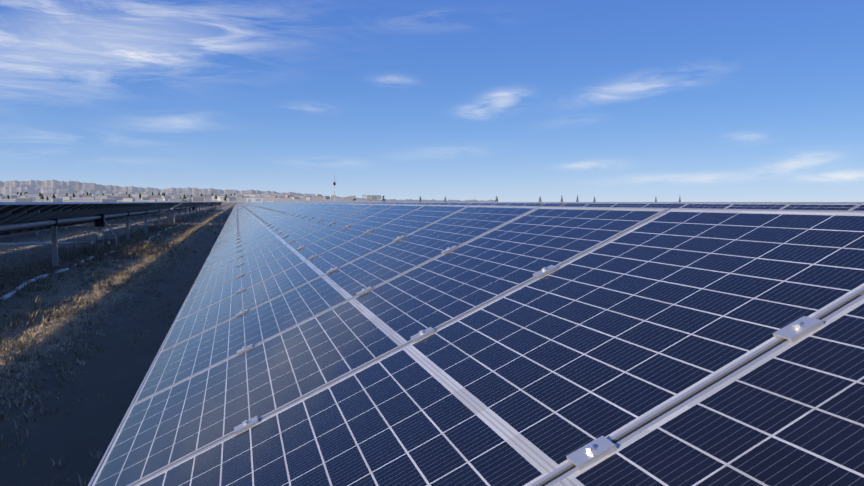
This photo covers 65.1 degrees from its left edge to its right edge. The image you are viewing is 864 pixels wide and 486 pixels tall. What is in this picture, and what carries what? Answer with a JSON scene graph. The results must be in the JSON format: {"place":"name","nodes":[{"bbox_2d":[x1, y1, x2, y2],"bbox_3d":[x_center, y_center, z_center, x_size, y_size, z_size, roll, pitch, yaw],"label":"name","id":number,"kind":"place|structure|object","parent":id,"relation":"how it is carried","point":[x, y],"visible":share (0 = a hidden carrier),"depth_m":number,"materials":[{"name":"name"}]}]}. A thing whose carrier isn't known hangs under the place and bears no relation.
{"place":"outdoors","nodes":[
{"label":"outdoors","id":0,"kind":"place"},
{"bbox_2d":[0,193,378,202],"bbox_3d":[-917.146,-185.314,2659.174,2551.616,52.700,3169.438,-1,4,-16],"label":"distant ground","id":1,"kind":"structure","parent":0,"point":[138,199],"depth_m":1784.37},
{"bbox_2d":[7,191,234,200],"bbox_3d":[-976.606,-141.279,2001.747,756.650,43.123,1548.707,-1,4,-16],"label":"trees","id":2,"kind":"object","parent":1,"relation":"on","point":[73,196],"visible":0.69,"depth_m":1688.83,"materials":[{"name":"green plant"}]},
{"bbox_2d":[0,193,380,201],"bbox_3d":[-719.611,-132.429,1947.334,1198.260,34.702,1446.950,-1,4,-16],"label":"town buildings","id":3,"kind":"structure","parent":1,"relation":"on","point":[167,197],"depth_m":1709.29,"materials":[{"name":"beige"}]},
{"bbox_2d":[170,203,237,211],"bbox_3d":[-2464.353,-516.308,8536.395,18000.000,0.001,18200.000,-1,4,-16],"label":"ground","id":4,"kind":"structure","parent":0,"point":[227,206],"depth_m":211.84,"materials":[{"name":"grey"}]},
{"bbox_2d":[0,211,231,485],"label":"ground soil","id":5,"kind":"structure","parent":4,"relation":"on","point":[91,422],"depth_m":8.71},
{"bbox_2d":[35,223,89,234],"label":"posts","id":6,"kind":"object","parent":5,"relation":"on","point":[66,227],"depth_m":47.81,"materials":[{"name":"grey metal"}]},
{"bbox_2d":[0,202,104,202],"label":"tracker","id":7,"kind":"object","parent":6,"relation":"on","point":[52,202],"visible":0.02,"depth_m":40.57,"materials":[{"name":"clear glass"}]},
{"bbox_2d":[0,221,190,299],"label":"cable conduit","id":8,"kind":"object","parent":5,"relation":"on","point":[7,295],"visible":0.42,"depth_m":17.54,"materials":[{"name":"white plastic"}]},
{"bbox_2d":[5,256,201,446],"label":"stones","id":9,"kind":"object","parent":5,"relation":"on","point":[68,314],"visible":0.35,"depth_m":11.91,"materials":[{"name":"grey stone"}]},
{"bbox_2d":[50,208,169,266],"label":"posts","id":10,"kind":"object","parent":5,"relation":"on","point":[99,224],"visible":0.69,"depth_m":28.10,"materials":[{"name":"grey metal"}]},
{"bbox_2d":[0,241,109,244],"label":"metal pipe","id":11,"kind":"object","parent":10,"relation":"attached to","point":[49,243],"visible":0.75,"depth_m":27.67,"materials":[{"name":"white metal"}]},
{"bbox_2d":[0,202,181,235],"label":"solar panels","id":12,"kind":"object","parent":10,"relation":"on","point":[16,218],"visible":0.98,"depth_m":21.41,"materials":[{"name":"black glass"}]},
{"bbox_2d":[0,212,230,485],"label":"dry grass tufts","id":13,"kind":"object","parent":5,"relation":"on","point":[127,251],"visible":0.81,"depth_m":14.76,"materials":[{"name":"plant"}]},
{"bbox_2d":[173,205,204,222],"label":"posts","id":14,"kind":"object","parent":5,"relation":"on","point":[193,212],"visible":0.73,"depth_m":82.39,"materials":[{"name":"grey metal"}]},
{"bbox_2d":[160,202,209,212],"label":"solar panels","id":15,"kind":"object","parent":14,"relation":"on","point":[186,205],"visible":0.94,"depth_m":73.91,"materials":[{"name":"black glass"}]},
{"bbox_2d":[205,204,215,212],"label":"posts","id":16,"kind":"object","parent":4,"relation":"on","point":[212,206],"visible":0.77,"depth_m":150.51,"materials":[{"name":"grey metal"}]},
{"bbox_2d":[246,197,273,201],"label":"inverter station","id":17,"kind":"object","parent":4,"relation":"on","point":[254,199],"visible":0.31,"depth_m":274.10,"materials":[{"name":"white metal"}]},
{"bbox_2d":[333,174,336,201],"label":"weather mast","id":18,"kind":"object","parent":4,"relation":"on","point":[334,183],"visible":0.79,"depth_m":150.18,"materials":[{"name":"grey metal"}]},
{"bbox_2d":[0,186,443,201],"bbox_3d":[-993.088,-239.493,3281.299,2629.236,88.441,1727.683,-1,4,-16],"label":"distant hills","id":19,"kind":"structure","parent":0,"point":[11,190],"depth_m":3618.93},
{"bbox_2d":[0,180,497,201],"bbox_3d":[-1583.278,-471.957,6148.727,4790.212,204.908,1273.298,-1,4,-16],"label":"distant hills","id":20,"kind":"structure","parent":0,"point":[71,185],"depth_m":6288.95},
{"bbox_2d":[0,0,863,201],"label":"sky","id":21,"kind":"structure","parent":0,"point":[509,100],"materials":[{"name":"blue"}]},
{"bbox_2d":[353,195,680,201],"bbox_3d":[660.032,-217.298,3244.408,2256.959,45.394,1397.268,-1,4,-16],"label":"trees","id":22,"kind":"object","parent":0,"point":[420,200],"visible":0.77,"depth_m":3188.07,"materials":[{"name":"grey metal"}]},
{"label":"posts","id":23,"kind":"object","parent":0,"visible":0},
{"bbox_2d":[88,202,863,485],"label":"solar panels","id":24,"kind":"object","parent":23,"relation":"on","point":[325,344],"visible":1,"depth_m":1.90,"materials":[{"name":"blue glass"}]},
{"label":"posts","id":25,"kind":"object","parent":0,"visible":0},
{"bbox_2d":[231,202,254,212],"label":"solar panels","id":26,"kind":"object","parent":25,"relation":"on","point":[240,206],"visible":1,"depth_m":75.11,"materials":[{"name":"blue glass"}]},
{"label":"posts","id":27,"kind":"object","parent":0,"visible":0},
{"bbox_2d":[324,202,863,210],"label":"solar panels","id":28,"kind":"object","parent":27,"relation":"on","point":[841,207],"visible":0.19,"depth_m":11.95,"materials":[{"name":"blue glass"}]},
{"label":"posts","id":29,"kind":"object","parent":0,"visible":0},
{"bbox_2d":[280,202,321,202],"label":"tracker","id":30,"kind":"object","parent":29,"relation":"on","point":[300,202],"visible":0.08,"depth_m":82.96,"materials":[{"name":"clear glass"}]},
{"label":"posts","id":31,"kind":"object","parent":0,"visible":0},
{"bbox_2d":[436,202,863,203],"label":"solar panels","id":32,"kind":"object","parent":31,"relation":"on","point":[593,202],"depth_m":30.14,"materials":[{"name":"blue glass"}]},
{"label":"posts","id":33,"kind":"object","parent":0,"visible":0},
{"bbox_2d":[583,202,750,202],"bbox_3d":[9.576,-1.539,34.939,2.278,0.241,62.346,-26,10,-13],"label":"tracker","id":34,"kind":"object","parent":33,"relation":"on","point":[671,202],"depth_m":32.18,"materials":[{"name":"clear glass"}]},
{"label":"posts","id":35,"kind":"object","parent":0,"visible":0},
{"bbox_2d":[708,202,863,202],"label":"tracker","id":36,"kind":"object","parent":35,"relation":"on","point":[806,202],"depth_m":32.07,"materials":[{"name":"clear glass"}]}
]}

